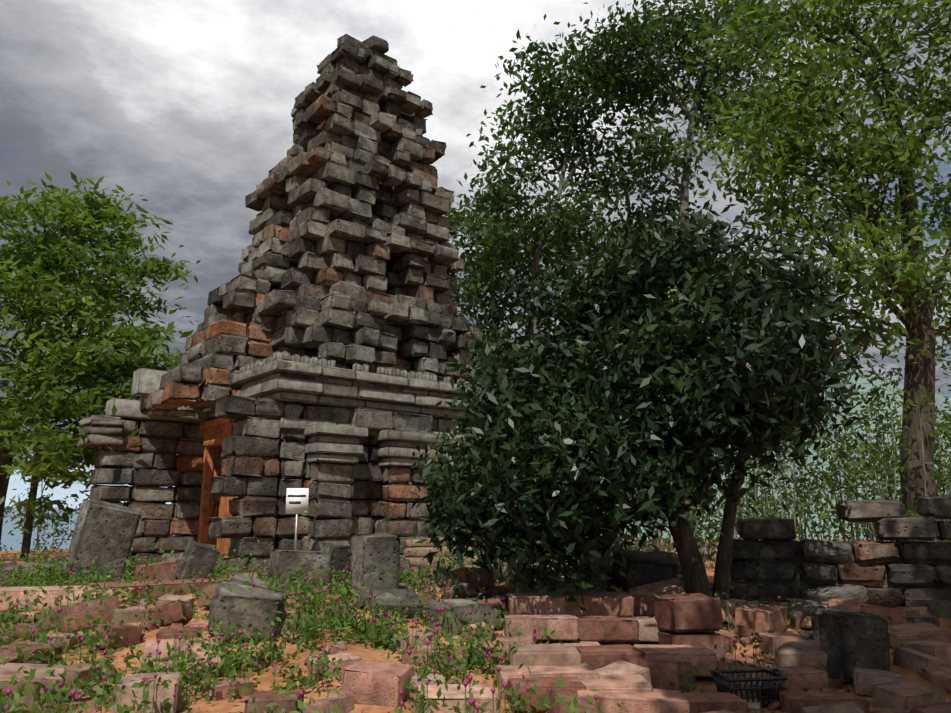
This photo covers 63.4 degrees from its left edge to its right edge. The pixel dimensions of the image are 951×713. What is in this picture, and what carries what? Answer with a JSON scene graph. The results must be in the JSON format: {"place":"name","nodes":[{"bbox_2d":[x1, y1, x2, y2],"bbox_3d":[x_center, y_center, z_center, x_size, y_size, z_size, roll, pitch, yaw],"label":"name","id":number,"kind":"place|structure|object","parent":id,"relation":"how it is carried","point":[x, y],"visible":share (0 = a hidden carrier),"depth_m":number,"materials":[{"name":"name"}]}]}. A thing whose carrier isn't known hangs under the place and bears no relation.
{"place":"outdoors","nodes":[
{"label":"outdoors","id":0,"kind":"place"},
{"bbox_2d":[0,506,173,550],"bbox_3d":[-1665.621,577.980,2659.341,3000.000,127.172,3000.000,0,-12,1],"label":"hill ridge","id":1,"kind":"structure","parent":0,"point":[9,540],"depth_m":1966.12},
{"bbox_2d":[5,468,174,507],"bbox_3d":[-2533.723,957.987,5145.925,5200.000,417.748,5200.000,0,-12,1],"label":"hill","id":2,"kind":"structure","parent":0,"point":[21,486],"depth_m":4326.81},
{"bbox_2d":[0,538,950,712],"bbox_3d":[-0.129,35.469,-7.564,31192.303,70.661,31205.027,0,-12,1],"label":"ground","id":3,"kind":"structure","parent":0,"point":[201,704],"depth_m":7.61,"materials":[{"name":"orange soil"}]},
{"bbox_2d":[20,371,52,560],"bbox_3d":[-11.623,2.943,20.444,0.428,5.206,0.223,-2,-12,9],"label":"tree trunk","id":4,"kind":"object","parent":3,"relation":"on","point":[26,544],"visible":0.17,"depth_m":20.06,"materials":[{"name":"brown plant"}]},
{"bbox_2d":[0,478,178,551],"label":"bushes","id":5,"kind":"object","parent":3,"relation":"on","point":[57,524],"depth_m":26.27,"materials":[{"name":"green plant"}]},
{"bbox_2d":[0,171,201,543],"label":"flame tree","id":6,"kind":"object","parent":3,"relation":"on","point":[88,369],"depth_m":18.64,"materials":[{"name":"green plant"}]},
{"bbox_2d":[89,34,482,573],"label":"temple tower","id":7,"kind":"structure","parent":3,"relation":"on","point":[349,257],"depth_m":16.77,"materials":[{"name":"grey stone"}]},
{"bbox_2d":[198,418,236,557],"bbox_3d":[-5.465,2.941,16.538,0.606,3.192,1.731,10,-15,-38],"label":"door frame","id":8,"kind":"object","parent":7,"relation":"attached to","point":[216,430],"visible":0.33,"depth_m":16.76,"materials":[{"name":"orange wood"}]},
{"bbox_2d":[77,351,484,554],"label":"stone cornice","id":9,"kind":"structure","parent":7,"relation":"attached to","point":[332,442],"depth_m":15.49,"materials":[{"name":"grey stone"}]},
{"bbox_2d":[285,488,308,549],"bbox_3d":[-3.186,3.154,13.639,0.390,1.615,0.050,1,-12,-6],"label":"danger sign","id":10,"kind":"object","parent":3,"relation":"on","point":[297,501],"visible":0.9,"depth_m":13.73,"materials":[{"name":"silver metal"}]},
{"bbox_2d":[0,531,911,712],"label":"weed plants","id":11,"kind":"object","parent":3,"relation":"on","point":[377,628],"depth_m":7.48,"materials":[{"name":"green plant"}]},
{"bbox_2d":[11,577,932,712],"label":"ground pebbles","id":12,"kind":"object","parent":3,"relation":"on","point":[335,648],"visible":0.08,"depth_m":7.99,"materials":[{"name":"brown stone"}]},
{"bbox_2d":[0,560,950,712],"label":"stone blocks","id":13,"kind":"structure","parent":3,"relation":"on","point":[687,621],"depth_m":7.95,"materials":[{"name":"brown stone"}]},
{"bbox_2d":[0,499,950,682],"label":"stone blocks","id":14,"kind":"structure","parent":3,"relation":"on","point":[849,641],"depth_m":10.00,"materials":[{"name":"grey stone"}]},
{"bbox_2d":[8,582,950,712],"bbox_3d":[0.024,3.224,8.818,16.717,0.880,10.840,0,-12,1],"label":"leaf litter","id":15,"kind":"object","parent":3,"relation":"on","point":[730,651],"depth_m":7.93,"materials":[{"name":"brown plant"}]},
{"bbox_2d":[441,180,598,377],"bbox_3d":[0.658,0.090,27.335,8.123,13.670,6.754,0,-12,1],"label":"tree","id":16,"kind":"object","parent":3,"relation":"on","point":[485,290],"depth_m":27.53,"materials":[{"name":"green plant"}]},
{"bbox_2d":[445,1,671,345],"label":"tall tree","id":17,"kind":"object","parent":3,"relation":"on","point":[549,130],"depth_m":24.45,"materials":[{"name":"green plant"}]},
{"bbox_2d":[511,126,705,291],"bbox_3d":[4.723,-0.853,25.407,7.010,14.610,5.531,0,-12,1],"label":"tall tree","id":18,"kind":"object","parent":3,"relation":"on","point":[639,184],"depth_m":26.12,"materials":[{"name":"green plant"}]},
{"bbox_2d":[383,187,896,617],"bbox_3d":[2.023,0.623,10.430,6.624,5.880,5.883,0,-12,1],"label":"longan tree","id":19,"kind":"object","parent":3,"relation":"on","point":[530,427],"depth_m":9.27,"materials":[{"name":"green plant"}]},
{"bbox_2d":[419,213,841,587],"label":"longan fruit clusters","id":20,"kind":"object","parent":19,"relation":"on","point":[682,297],"visible":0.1,"depth_m":9.76,"materials":[{"name":"brown food"}]},
{"bbox_2d":[475,253,787,538],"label":"leaves","id":21,"kind":"object","parent":19,"relation":"attached to","point":[688,353],"visible":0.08,"depth_m":9.60,"materials":[{"name":"green plant"}]},
{"bbox_2d":[538,444,803,569],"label":"bushes","id":22,"kind":"object","parent":3,"relation":"on","point":[665,540],"depth_m":16.30,"materials":[{"name":"green plant"}]},
{"bbox_2d":[559,0,842,542],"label":"tall tree","id":23,"kind":"object","parent":3,"relation":"on","point":[651,25],"depth_m":23.64,"materials":[{"name":"green plant"}]},
{"bbox_2d":[712,445,747,599],"bbox_3d":[3.436,2.159,10.161,0.866,2.729,0.230,2,-12,-10],"label":"tree trunk","id":24,"kind":"object","parent":3,"relation":"on","point":[723,563],"visible":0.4,"depth_m":10.00,"materials":[{"name":"brown plant"}]},
{"bbox_2d":[710,668,787,706],"bbox_3d":[2.529,3.052,7.111,0.624,0.280,0.404,2,-12,-8],"label":"plastic basket","id":25,"kind":"object","parent":3,"relation":"on","point":[765,698],"visible":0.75,"depth_m":7.00,"materials":[{"name":"black plastic"}]},
{"bbox_2d":[656,380,950,559],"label":"bushes","id":26,"kind":"object","parent":3,"relation":"on","point":[865,446],"depth_m":17.22,"materials":[{"name":"green plant"}]},
{"bbox_2d":[674,0,950,541],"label":"tree","id":27,"kind":"object","parent":3,"relation":"on","point":[864,154],"depth_m":16.99,"materials":[{"name":"green plant"}]},
{"bbox_2d":[708,343,950,540],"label":"bushes","id":28,"kind":"object","parent":3,"relation":"on","point":[882,392],"depth_m":25.19,"materials":[{"name":"green plant"}]},
{"bbox_2d":[729,497,950,607],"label":"laterite wall","id":29,"kind":"structure","parent":3,"relation":"on","point":[778,560],"depth_m":10.58,"materials":[{"name":"grey stone"}]},
{"bbox_2d":[0,0,950,467],"label":"sky","id":30,"kind":"structure","parent":0,"point":[186,106],"materials":[{"name":"grey"}]},
{"bbox_2d":[403,547,610,575],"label":"stone steps","id":31,"kind":"structure","parent":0,"point":[412,556],"depth_m":14.74,"materials":[{"name":"stone"}]},
{"bbox_2d":[624,368,950,539],"bbox_3d":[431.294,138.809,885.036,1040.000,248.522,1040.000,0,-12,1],"label":"hill","id":32,"kind":"structure","parent":0,"point":[877,382],"depth_m":668.47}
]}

